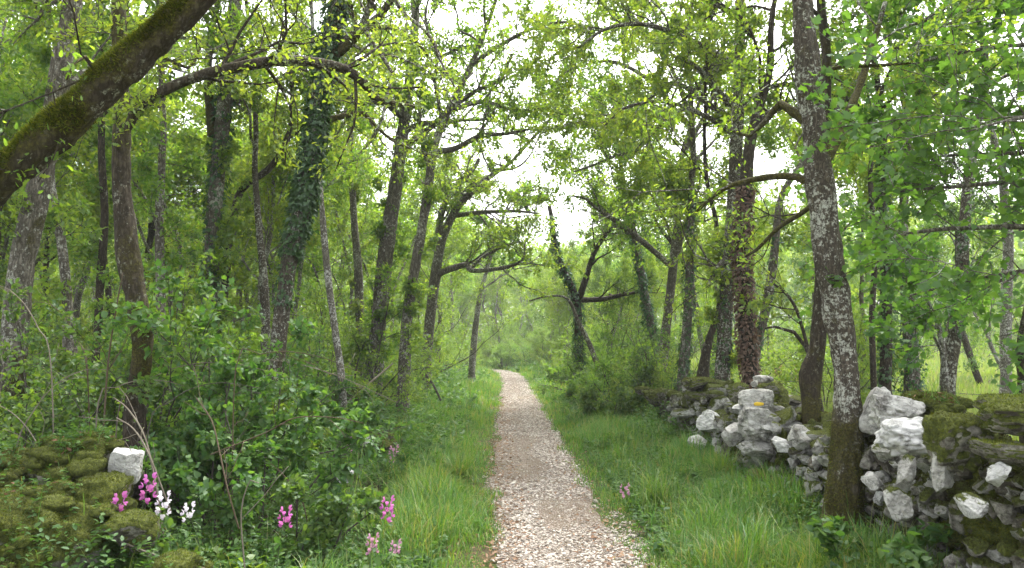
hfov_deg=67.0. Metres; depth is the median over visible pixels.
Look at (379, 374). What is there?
fallen branch
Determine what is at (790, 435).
stone
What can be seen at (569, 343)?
woodland shrub
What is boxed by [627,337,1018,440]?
meadow grass
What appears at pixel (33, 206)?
rough oak
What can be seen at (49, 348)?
woodland shrub
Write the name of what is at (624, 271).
woodland oak
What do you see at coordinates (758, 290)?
woodland oak
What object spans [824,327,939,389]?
woodland shrub
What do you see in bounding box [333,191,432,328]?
woodland oak
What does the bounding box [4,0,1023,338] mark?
sky
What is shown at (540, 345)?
woodland shrub
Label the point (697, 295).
woodland oak
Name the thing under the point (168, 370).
thicket bramble
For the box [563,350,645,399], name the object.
woodland shrub
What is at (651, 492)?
grass tuft
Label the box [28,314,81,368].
woodland shrub
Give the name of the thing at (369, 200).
woodland oak
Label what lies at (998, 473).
stone
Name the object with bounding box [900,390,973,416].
mossy boulder
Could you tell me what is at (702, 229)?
woodland oak
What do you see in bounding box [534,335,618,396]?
woodland shrub
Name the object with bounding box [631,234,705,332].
woodland oak
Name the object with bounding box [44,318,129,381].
woodland shrub
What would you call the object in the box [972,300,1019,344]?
woodland shrub
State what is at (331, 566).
grass tuft
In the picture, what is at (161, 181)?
background oak
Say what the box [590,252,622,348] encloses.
woodland oak
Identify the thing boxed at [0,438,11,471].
thicket shrub
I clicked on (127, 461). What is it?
limestone block
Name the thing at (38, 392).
woodland shrub
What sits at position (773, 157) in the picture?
woodland oak
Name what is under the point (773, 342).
woodland oak
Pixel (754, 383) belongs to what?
cairn stone
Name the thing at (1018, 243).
woodland
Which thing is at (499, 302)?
woodland oak
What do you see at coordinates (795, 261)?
woodland oak
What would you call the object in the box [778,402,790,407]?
mossy boulder
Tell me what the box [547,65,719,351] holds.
woodland oak
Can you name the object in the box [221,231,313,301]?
woodland oak
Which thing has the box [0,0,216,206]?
leaning oak
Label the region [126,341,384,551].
dogwood bush
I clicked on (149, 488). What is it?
pea flower
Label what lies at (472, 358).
edge oak
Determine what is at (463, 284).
woodland oak
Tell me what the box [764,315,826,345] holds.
woodland shrub
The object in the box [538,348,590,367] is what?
woodland shrub
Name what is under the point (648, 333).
brushwood shrub
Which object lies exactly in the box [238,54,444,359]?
woodland oak
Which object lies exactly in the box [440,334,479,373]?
woodland shrub
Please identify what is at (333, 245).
woodland oak
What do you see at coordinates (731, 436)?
cairn stone
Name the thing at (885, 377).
tree
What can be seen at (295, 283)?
woodland oak
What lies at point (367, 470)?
ground cover
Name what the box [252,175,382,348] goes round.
woodland oak
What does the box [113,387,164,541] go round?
dry bramble
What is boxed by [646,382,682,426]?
dry stone wall
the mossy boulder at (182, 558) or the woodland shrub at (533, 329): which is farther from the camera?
the woodland shrub at (533, 329)
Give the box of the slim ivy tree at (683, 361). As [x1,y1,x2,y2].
[598,0,753,390]
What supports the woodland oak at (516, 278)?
on the ground at (485, 549)
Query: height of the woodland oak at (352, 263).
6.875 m
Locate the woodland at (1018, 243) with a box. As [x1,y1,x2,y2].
[1,181,1023,338]
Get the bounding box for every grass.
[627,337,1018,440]
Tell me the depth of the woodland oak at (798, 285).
66.83 m
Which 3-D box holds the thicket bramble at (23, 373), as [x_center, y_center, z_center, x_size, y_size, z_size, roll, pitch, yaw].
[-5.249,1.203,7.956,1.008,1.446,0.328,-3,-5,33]
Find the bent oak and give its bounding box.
[186,0,364,332]
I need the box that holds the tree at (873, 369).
[830,0,976,390]
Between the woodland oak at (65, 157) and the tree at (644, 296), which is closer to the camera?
the woodland oak at (65, 157)
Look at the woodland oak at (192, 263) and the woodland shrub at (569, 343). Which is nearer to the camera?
the woodland oak at (192, 263)
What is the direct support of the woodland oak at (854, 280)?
on the ground at (485, 549)
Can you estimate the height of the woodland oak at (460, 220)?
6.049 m
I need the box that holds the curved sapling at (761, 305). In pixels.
[705,217,823,411]
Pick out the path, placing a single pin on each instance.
(553, 517)
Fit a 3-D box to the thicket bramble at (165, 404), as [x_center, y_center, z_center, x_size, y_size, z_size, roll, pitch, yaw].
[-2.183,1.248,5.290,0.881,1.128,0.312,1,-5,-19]
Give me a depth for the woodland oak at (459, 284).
29.56 m
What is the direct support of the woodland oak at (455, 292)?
on the ground at (485, 549)
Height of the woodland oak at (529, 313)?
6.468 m
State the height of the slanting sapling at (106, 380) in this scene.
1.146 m
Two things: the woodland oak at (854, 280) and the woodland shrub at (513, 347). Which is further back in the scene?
the woodland shrub at (513, 347)
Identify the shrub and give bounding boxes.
[0,248,267,458]
[0,278,191,447]
[0,314,84,373]
[0,388,64,448]
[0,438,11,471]
[23,334,54,406]
[23,362,56,433]
[24,362,62,403]
[28,291,128,400]
[28,312,117,402]
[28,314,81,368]
[29,280,186,364]
[31,233,189,345]
[33,285,95,321]
[34,318,120,360]
[35,331,238,450]
[39,283,260,337]
[39,334,105,367]
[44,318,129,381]
[48,334,186,417]
[71,277,166,344]
[77,307,121,352]
[81,252,439,472]
[95,325,303,426]
[114,314,292,388]
[164,363,264,444]
[226,311,272,363]
[231,378,331,472]
[237,327,370,387]
[254,334,337,419]
[260,240,523,375]
[270,269,439,392]
[287,263,441,412]
[289,325,446,378]
[292,368,396,452]
[298,297,387,346]
[299,312,442,400]
[300,314,366,368]
[303,364,426,416]
[313,316,399,355]
[322,337,353,378]
[349,318,447,370]
[386,330,440,382]
[388,321,496,367]
[394,279,483,353]
[400,328,480,362]
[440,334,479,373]
[441,340,490,368]
[445,309,502,344]
[462,337,491,356]
[463,343,484,367]
[464,319,523,355]
[477,336,503,363]
[478,327,506,345]
[481,344,506,364]
[486,315,547,341]
[487,328,552,364]
[488,342,524,367]
[493,333,524,356]
[498,342,528,363]
[502,321,535,353]
[506,327,543,344]
[507,312,547,338]
[510,316,561,337]
[510,326,544,353]
[517,330,565,365]
[518,316,590,356]
[519,335,545,358]
[520,325,547,344]
[521,334,547,349]
[528,350,561,368]
[530,340,554,362]
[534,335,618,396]
[536,301,715,394]
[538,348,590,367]
[540,335,589,375]
[543,350,592,388]
[545,312,692,355]
[546,331,587,352]
[548,289,677,372]
[551,313,681,361]
[562,360,620,401]
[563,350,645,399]
[569,348,654,403]
[572,306,681,371]
[576,348,694,410]
[577,383,646,417]
[584,315,659,360]
[584,317,695,375]
[584,333,672,381]
[594,304,682,341]
[604,315,715,391]
[613,331,694,400]
[659,314,704,345]
[680,292,858,392]
[759,306,897,407]
[761,322,832,377]
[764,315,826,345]
[774,365,798,380]
[775,319,806,355]
[787,298,937,363]
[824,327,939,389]
[875,314,983,357]
[898,324,997,359]
[942,302,1023,356]
[969,304,1023,342]
[969,313,1019,350]
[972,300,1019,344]
[977,327,1016,358]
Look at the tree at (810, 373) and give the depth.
7.75 m
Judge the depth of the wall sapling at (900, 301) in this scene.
8.56 m
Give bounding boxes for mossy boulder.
[0,446,34,488]
[0,479,138,567]
[22,430,127,485]
[73,470,134,511]
[100,507,161,552]
[151,547,213,567]
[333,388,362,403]
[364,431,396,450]
[634,386,650,394]
[641,389,666,406]
[681,376,715,390]
[683,391,710,402]
[726,382,748,402]
[757,380,783,396]
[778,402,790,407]
[794,413,801,421]
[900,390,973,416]
[921,408,995,473]
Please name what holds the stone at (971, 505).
attached to the dry stone wall at (993, 537)
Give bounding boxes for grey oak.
[282,0,520,394]
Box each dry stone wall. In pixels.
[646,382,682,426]
[667,379,735,443]
[712,384,831,507]
[859,432,1023,567]
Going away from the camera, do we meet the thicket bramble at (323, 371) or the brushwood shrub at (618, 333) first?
the thicket bramble at (323, 371)
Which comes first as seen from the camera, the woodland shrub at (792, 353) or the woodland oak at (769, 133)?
the woodland oak at (769, 133)
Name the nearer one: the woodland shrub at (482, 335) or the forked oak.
the forked oak
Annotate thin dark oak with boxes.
[50,0,180,408]
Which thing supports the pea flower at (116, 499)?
on the ground at (485, 549)
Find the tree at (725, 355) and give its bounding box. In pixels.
[487,0,886,380]
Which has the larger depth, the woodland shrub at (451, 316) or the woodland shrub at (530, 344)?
the woodland shrub at (530, 344)
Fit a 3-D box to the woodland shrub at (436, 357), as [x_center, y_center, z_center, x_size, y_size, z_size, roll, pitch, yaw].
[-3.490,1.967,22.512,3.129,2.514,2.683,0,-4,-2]
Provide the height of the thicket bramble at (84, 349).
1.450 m
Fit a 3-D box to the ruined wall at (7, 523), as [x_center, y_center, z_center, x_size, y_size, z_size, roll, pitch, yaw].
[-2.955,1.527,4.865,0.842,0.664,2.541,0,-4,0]
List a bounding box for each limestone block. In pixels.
[108,447,144,484]
[859,387,890,434]
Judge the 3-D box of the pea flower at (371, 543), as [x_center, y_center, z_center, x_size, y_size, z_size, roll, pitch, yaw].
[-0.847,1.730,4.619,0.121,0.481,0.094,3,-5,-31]
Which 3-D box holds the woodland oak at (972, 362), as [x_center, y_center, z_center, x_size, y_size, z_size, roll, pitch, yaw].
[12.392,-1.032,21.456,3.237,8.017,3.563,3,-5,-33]
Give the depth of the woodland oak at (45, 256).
21.05 m
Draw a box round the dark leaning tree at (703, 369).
[635,0,777,376]
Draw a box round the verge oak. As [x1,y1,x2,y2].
[405,14,595,396]
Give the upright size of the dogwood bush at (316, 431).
2.067 m
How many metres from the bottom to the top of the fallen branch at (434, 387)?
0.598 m
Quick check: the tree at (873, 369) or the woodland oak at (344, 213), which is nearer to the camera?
the tree at (873, 369)
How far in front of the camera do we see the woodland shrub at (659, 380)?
16.06 m
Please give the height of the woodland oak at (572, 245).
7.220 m
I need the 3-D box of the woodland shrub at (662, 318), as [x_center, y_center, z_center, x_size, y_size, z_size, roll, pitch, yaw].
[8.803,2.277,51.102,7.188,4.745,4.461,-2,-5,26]
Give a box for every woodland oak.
[0,0,97,338]
[0,0,111,340]
[0,0,245,368]
[0,18,57,158]
[0,19,72,315]
[0,22,148,371]
[0,163,64,290]
[0,168,97,295]
[0,187,57,287]
[1,160,83,255]
[2,230,80,297]
[6,245,42,298]
[11,223,59,336]
[32,169,152,346]
[33,155,113,355]
[41,148,186,358]
[50,71,137,324]
[50,184,113,320]
[52,240,113,325]
[55,67,248,359]
[55,116,195,321]
[58,230,116,322]
[70,234,116,335]
[90,75,203,337]
[108,178,196,305]
[109,86,295,318]
[132,120,288,354]
[137,207,218,310]
[139,210,169,290]
[140,210,272,293]
[167,110,308,319]
[168,104,338,330]
[181,192,307,320]
[189,109,342,333]
[198,76,351,364]
[219,244,275,343]
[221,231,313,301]
[222,246,320,341]
[234,195,360,344]
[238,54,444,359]
[249,249,335,312]
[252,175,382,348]
[256,251,315,299]
[259,95,414,340]
[274,202,376,340]
[276,199,381,345]
[294,228,349,326]
[302,253,346,323]
[302,261,348,308]
[315,128,417,357]
[318,154,376,317]
[319,207,367,306]
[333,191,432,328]
[357,132,483,343]
[372,262,416,321]
[376,175,478,328]
[377,217,473,372]
[396,150,490,361]
[398,213,480,368]
[422,260,468,329]
[437,209,481,354]
[441,257,475,339]
[443,273,478,343]
[456,279,477,326]
[462,255,510,342]
[465,258,500,336]
[468,256,529,345]
[477,266,514,340]
[480,247,516,339]
[483,249,511,340]
[488,277,507,329]
[498,246,536,333]
[507,268,545,331]
[521,243,592,361]
[527,238,594,354]
[531,274,560,344]
[541,253,593,348]
[541,259,568,359]
[543,254,585,350]
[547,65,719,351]
[567,236,599,344]
[571,243,588,319]
[571,246,605,337]
[573,196,684,327]
[575,255,611,353]
[578,248,603,340]
[582,243,622,321]
[582,263,640,359]
[583,249,657,353]
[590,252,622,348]
[596,150,756,370]
[598,203,673,346]
[607,132,794,382]
[612,258,637,343]
[613,263,682,336]
[616,247,681,345]
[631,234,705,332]
[650,246,701,331]
[667,274,684,339]
[680,199,781,356]
[683,226,709,352]
[705,228,797,372]
[715,169,795,358]
[743,79,932,370]
[754,213,771,330]
[754,257,779,346]
[755,59,981,387]
[755,101,928,393]
[776,281,802,343]
[780,221,857,338]
[780,270,810,319]
[785,191,852,269]
[843,235,879,349]
[847,175,924,342]
[909,96,1023,385]
[918,191,1023,367]
[981,243,1023,343]
[993,256,1023,338]
[994,272,1023,338]
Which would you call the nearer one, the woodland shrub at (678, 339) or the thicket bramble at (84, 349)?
the thicket bramble at (84, 349)
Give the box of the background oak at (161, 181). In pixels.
[0,0,280,407]
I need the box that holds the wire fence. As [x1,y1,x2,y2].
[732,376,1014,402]
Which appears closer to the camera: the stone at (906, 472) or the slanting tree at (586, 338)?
the stone at (906, 472)
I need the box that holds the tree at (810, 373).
[623,0,831,423]
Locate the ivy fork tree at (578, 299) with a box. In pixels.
[545,165,702,376]
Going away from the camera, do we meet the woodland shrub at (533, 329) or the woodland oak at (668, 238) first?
the woodland oak at (668, 238)
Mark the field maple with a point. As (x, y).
(922, 160)
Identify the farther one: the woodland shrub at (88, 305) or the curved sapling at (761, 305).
the woodland shrub at (88, 305)
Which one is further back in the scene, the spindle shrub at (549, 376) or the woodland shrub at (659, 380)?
the spindle shrub at (549, 376)
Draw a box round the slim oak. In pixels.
[271,0,423,381]
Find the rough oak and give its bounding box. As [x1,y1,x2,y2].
[0,0,244,446]
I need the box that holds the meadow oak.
[939,10,1020,394]
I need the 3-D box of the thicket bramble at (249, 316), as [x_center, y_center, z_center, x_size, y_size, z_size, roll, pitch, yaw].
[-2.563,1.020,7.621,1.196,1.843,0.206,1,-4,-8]
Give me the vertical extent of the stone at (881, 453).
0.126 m
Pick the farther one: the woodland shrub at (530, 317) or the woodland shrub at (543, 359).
the woodland shrub at (530, 317)
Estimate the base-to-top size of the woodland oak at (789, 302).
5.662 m
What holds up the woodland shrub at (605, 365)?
on the ground at (485, 549)
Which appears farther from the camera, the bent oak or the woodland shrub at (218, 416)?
the bent oak
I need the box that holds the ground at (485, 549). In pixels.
[26,339,1018,567]
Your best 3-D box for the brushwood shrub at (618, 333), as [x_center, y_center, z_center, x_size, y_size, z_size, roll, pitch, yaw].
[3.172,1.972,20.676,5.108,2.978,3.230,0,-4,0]
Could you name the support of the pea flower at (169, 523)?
on the ground at (485, 549)
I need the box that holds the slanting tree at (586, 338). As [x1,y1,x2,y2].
[529,295,599,373]
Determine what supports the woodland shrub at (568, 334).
on the ground at (485, 549)
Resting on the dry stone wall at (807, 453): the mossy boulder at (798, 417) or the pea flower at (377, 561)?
the mossy boulder at (798, 417)
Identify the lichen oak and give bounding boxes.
[565,0,1017,539]
[891,0,1023,393]
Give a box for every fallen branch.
[115,538,203,567]
[347,363,392,402]
[422,370,441,400]
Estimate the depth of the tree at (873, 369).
12.07 m
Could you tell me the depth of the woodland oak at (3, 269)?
15.97 m
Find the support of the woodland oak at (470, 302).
on the ground at (485, 549)
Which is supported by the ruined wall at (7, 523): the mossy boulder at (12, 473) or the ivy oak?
the mossy boulder at (12, 473)
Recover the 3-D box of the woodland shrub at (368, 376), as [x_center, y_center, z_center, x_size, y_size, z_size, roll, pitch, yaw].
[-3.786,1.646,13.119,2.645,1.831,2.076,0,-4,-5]
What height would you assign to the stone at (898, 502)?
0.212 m
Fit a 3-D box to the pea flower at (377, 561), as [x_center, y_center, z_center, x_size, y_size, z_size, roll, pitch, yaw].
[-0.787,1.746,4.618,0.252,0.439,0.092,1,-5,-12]
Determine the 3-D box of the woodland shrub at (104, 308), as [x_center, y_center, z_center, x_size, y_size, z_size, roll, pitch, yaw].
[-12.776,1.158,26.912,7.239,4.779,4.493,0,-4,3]
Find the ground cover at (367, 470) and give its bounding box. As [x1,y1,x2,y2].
[0,334,946,567]
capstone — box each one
[966,437,1023,466]
[972,392,1023,435]
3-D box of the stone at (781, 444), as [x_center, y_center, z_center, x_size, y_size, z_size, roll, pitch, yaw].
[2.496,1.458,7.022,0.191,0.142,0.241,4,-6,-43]
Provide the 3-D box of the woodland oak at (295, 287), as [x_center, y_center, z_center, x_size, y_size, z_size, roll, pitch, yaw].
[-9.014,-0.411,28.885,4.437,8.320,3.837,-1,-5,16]
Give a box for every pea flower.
[112,491,128,562]
[139,472,156,507]
[155,490,175,552]
[180,501,203,555]
[274,505,292,567]
[363,532,379,567]
[371,495,394,567]
[375,539,401,567]
[387,444,398,462]
[619,483,637,517]
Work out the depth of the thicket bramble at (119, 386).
5.63 m
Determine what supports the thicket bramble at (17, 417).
on the ground at (485, 549)
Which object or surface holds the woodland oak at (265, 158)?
on the ground at (485, 549)
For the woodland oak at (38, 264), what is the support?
on the ground at (485, 549)
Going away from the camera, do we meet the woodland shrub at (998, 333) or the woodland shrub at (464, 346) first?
the woodland shrub at (464, 346)
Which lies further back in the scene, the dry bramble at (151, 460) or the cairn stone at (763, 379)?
the cairn stone at (763, 379)
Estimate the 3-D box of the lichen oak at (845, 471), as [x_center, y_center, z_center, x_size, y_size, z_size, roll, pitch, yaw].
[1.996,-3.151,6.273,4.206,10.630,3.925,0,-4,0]
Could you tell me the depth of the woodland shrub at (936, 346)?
36.82 m
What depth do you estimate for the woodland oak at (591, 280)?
41.95 m
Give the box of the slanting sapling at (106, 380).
[83,272,128,430]
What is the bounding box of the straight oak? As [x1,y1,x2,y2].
[357,0,646,419]
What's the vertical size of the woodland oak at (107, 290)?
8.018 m
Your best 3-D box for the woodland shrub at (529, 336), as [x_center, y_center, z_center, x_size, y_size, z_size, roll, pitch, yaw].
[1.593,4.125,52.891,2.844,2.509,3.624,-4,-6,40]
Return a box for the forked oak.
[506,0,786,384]
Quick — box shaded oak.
[13,0,162,427]
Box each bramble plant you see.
[92,506,224,567]
[212,553,312,567]
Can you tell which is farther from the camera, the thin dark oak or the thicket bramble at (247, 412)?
the thin dark oak
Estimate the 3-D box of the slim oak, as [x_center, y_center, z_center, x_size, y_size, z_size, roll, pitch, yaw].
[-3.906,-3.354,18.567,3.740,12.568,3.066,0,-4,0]
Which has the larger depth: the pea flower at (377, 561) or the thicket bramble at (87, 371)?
the thicket bramble at (87, 371)
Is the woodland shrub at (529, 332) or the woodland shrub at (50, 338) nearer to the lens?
the woodland shrub at (50, 338)
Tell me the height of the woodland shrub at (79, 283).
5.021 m
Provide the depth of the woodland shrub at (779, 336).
41.55 m
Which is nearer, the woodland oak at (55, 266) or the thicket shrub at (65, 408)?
the thicket shrub at (65, 408)
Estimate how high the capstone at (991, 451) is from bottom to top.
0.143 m
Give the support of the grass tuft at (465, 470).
on the ground at (485, 549)
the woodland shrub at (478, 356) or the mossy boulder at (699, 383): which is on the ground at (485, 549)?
the woodland shrub at (478, 356)
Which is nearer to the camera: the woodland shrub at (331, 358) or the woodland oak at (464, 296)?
the woodland shrub at (331, 358)
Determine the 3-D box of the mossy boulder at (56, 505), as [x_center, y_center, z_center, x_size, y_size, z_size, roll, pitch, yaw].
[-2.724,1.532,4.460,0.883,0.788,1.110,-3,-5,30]
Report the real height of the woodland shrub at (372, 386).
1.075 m
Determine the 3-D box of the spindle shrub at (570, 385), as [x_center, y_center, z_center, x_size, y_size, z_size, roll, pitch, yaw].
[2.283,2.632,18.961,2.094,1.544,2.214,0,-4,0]
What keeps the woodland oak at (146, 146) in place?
on the ground at (485, 549)
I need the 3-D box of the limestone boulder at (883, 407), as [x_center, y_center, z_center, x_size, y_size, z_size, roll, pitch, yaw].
[2.650,0.897,5.331,0.366,0.285,0.278,-3,-5,32]
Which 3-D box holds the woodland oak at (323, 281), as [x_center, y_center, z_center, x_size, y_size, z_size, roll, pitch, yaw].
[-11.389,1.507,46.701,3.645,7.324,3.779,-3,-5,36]
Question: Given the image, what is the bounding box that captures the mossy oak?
[36,0,459,506]
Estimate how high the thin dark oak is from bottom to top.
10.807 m
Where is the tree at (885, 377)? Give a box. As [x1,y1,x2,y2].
[782,2,996,394]
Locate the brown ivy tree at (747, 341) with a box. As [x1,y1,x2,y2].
[648,0,880,388]
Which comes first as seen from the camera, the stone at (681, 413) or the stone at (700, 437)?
the stone at (700, 437)
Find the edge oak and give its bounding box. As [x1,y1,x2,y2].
[453,181,545,381]
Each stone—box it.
[670,409,695,417]
[687,434,705,448]
[696,410,718,431]
[722,422,744,446]
[732,404,743,409]
[737,407,776,441]
[738,388,773,409]
[738,440,775,458]
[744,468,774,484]
[751,380,757,386]
[753,375,773,382]
[762,423,785,430]
[771,436,790,452]
[788,424,809,440]
[860,471,883,490]
[871,443,901,461]
[883,485,913,521]
[896,453,916,489]
[930,452,953,491]
[953,490,988,518]
[986,461,1011,486]
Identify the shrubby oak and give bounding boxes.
[831,3,1018,392]
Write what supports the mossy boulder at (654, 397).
on the dry stone wall at (672, 395)
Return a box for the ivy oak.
[268,0,514,397]
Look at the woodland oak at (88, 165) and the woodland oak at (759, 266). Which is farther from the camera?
the woodland oak at (759, 266)
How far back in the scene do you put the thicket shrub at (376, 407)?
10.58 m
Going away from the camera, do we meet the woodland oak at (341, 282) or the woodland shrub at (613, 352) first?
the woodland shrub at (613, 352)
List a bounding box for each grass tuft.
[264,544,370,567]
[417,443,535,483]
[578,467,715,509]
[669,442,761,481]
[700,471,819,529]
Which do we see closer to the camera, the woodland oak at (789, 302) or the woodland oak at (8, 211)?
the woodland oak at (8, 211)
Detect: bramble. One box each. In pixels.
[0,339,30,436]
[0,354,44,444]
[1,286,58,433]
[16,369,105,447]
[31,291,89,425]
[31,341,171,435]
[42,367,89,430]
[78,416,170,510]
[95,379,193,427]
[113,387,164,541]
[115,353,287,437]
[127,382,260,509]
[150,352,247,414]
[183,366,243,528]
[184,294,314,413]
[203,354,397,405]
[210,402,363,454]
[217,451,307,521]
[231,348,363,545]
[240,466,288,567]
[294,371,362,481]
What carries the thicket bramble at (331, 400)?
on the ground at (485, 549)
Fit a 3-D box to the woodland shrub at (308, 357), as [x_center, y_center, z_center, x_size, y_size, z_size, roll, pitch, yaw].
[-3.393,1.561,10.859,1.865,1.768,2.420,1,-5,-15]
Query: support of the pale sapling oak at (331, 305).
on the ground at (485, 549)
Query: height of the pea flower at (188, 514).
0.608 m
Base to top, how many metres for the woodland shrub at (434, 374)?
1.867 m
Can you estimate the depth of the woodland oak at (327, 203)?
18.60 m
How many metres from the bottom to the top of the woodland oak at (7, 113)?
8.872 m
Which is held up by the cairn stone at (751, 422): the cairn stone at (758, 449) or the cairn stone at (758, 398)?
the cairn stone at (758, 398)
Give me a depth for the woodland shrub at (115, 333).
7.53 m
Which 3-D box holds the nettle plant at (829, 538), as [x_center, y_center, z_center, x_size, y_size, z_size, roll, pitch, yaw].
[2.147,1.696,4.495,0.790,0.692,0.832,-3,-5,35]
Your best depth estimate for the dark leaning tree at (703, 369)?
13.99 m
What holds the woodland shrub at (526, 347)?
on the ground at (485, 549)
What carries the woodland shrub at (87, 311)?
on the ground at (485, 549)
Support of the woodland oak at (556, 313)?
on the ground at (485, 549)
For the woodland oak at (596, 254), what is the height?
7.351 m
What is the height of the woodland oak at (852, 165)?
6.200 m
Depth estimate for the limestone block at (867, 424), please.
5.64 m
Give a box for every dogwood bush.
[101,258,347,513]
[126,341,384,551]
[237,469,390,567]
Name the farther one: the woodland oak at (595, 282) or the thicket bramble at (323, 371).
the woodland oak at (595, 282)
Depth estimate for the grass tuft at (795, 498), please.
6.44 m
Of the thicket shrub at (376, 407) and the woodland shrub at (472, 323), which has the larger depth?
the woodland shrub at (472, 323)
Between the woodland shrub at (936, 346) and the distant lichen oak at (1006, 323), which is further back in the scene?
the woodland shrub at (936, 346)
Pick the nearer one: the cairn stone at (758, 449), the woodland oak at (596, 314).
the cairn stone at (758, 449)
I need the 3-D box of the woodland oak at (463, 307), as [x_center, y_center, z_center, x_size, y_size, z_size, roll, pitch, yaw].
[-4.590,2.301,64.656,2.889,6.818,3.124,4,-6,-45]
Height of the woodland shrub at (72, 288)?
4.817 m
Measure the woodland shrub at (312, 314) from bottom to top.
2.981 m
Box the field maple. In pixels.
[778,0,1023,393]
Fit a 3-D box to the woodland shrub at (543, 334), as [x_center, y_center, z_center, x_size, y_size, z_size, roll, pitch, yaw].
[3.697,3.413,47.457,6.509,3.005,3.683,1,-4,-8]
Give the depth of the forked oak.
17.93 m
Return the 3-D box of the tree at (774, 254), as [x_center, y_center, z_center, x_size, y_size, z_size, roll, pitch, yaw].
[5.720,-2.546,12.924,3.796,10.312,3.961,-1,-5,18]
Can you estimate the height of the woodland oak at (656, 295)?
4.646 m
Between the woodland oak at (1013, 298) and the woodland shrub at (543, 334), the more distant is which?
the woodland oak at (1013, 298)
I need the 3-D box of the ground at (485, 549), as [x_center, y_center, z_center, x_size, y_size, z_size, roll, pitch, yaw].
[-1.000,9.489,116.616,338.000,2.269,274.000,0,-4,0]
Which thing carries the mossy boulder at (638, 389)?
on the dry stone wall at (672, 395)
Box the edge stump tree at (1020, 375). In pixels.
[889,1,1023,443]
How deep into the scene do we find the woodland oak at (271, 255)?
21.99 m
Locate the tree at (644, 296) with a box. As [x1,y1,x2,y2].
[573,85,682,359]
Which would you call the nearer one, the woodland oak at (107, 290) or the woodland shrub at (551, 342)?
the woodland oak at (107, 290)
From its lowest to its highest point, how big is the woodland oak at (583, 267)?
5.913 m
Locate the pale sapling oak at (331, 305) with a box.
[278,0,413,423]
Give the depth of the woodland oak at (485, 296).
60.46 m
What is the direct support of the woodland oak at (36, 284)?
on the ground at (485, 549)
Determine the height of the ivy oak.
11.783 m
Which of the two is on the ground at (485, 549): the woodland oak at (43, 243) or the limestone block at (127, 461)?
the woodland oak at (43, 243)
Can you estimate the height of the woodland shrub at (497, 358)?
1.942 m
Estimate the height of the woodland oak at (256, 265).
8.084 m
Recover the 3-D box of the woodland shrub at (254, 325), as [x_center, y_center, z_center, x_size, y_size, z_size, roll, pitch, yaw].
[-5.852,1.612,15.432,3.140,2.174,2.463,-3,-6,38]
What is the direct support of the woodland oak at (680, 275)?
on the ground at (485, 549)
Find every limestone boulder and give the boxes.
[869,394,925,428]
[873,416,927,455]
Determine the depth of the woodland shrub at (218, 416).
9.46 m
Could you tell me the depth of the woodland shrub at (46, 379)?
11.56 m
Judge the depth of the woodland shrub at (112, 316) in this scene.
12.78 m
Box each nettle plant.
[804,511,959,567]
[896,549,932,567]
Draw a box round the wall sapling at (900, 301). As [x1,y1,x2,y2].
[843,220,992,393]
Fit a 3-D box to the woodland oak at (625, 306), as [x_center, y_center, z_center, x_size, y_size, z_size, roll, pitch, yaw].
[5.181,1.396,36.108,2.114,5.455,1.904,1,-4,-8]
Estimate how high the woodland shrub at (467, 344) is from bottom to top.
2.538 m
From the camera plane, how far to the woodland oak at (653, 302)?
24.21 m
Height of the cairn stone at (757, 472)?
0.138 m
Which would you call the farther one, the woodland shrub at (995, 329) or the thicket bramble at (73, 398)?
the woodland shrub at (995, 329)
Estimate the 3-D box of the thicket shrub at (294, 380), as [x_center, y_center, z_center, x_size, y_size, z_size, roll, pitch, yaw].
[-2.860,0.944,8.275,3.353,2.343,2.843,4,-6,-43]
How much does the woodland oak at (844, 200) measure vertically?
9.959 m
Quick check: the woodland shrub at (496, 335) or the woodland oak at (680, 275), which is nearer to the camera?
the woodland oak at (680, 275)
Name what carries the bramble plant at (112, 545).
on the ground at (485, 549)
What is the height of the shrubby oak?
10.794 m
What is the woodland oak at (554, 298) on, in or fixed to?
on the ground at (485, 549)
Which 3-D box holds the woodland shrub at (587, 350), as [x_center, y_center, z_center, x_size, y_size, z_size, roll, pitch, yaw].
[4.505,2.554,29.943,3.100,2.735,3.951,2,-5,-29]
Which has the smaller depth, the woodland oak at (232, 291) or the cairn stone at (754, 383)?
the cairn stone at (754, 383)
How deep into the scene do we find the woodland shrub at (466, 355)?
34.97 m
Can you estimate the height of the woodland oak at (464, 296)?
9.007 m
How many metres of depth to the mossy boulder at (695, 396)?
10.92 m
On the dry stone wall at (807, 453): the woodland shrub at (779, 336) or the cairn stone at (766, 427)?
the cairn stone at (766, 427)
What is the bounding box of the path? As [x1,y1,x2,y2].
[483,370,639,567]
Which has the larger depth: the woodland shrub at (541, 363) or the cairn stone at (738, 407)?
the woodland shrub at (541, 363)
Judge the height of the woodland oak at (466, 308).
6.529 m
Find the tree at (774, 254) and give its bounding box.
[734,0,998,374]
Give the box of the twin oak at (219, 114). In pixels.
[129,0,410,373]
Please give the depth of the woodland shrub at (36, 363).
13.31 m
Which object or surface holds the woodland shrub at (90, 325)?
on the ground at (485, 549)
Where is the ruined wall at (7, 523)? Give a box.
[0,474,157,567]

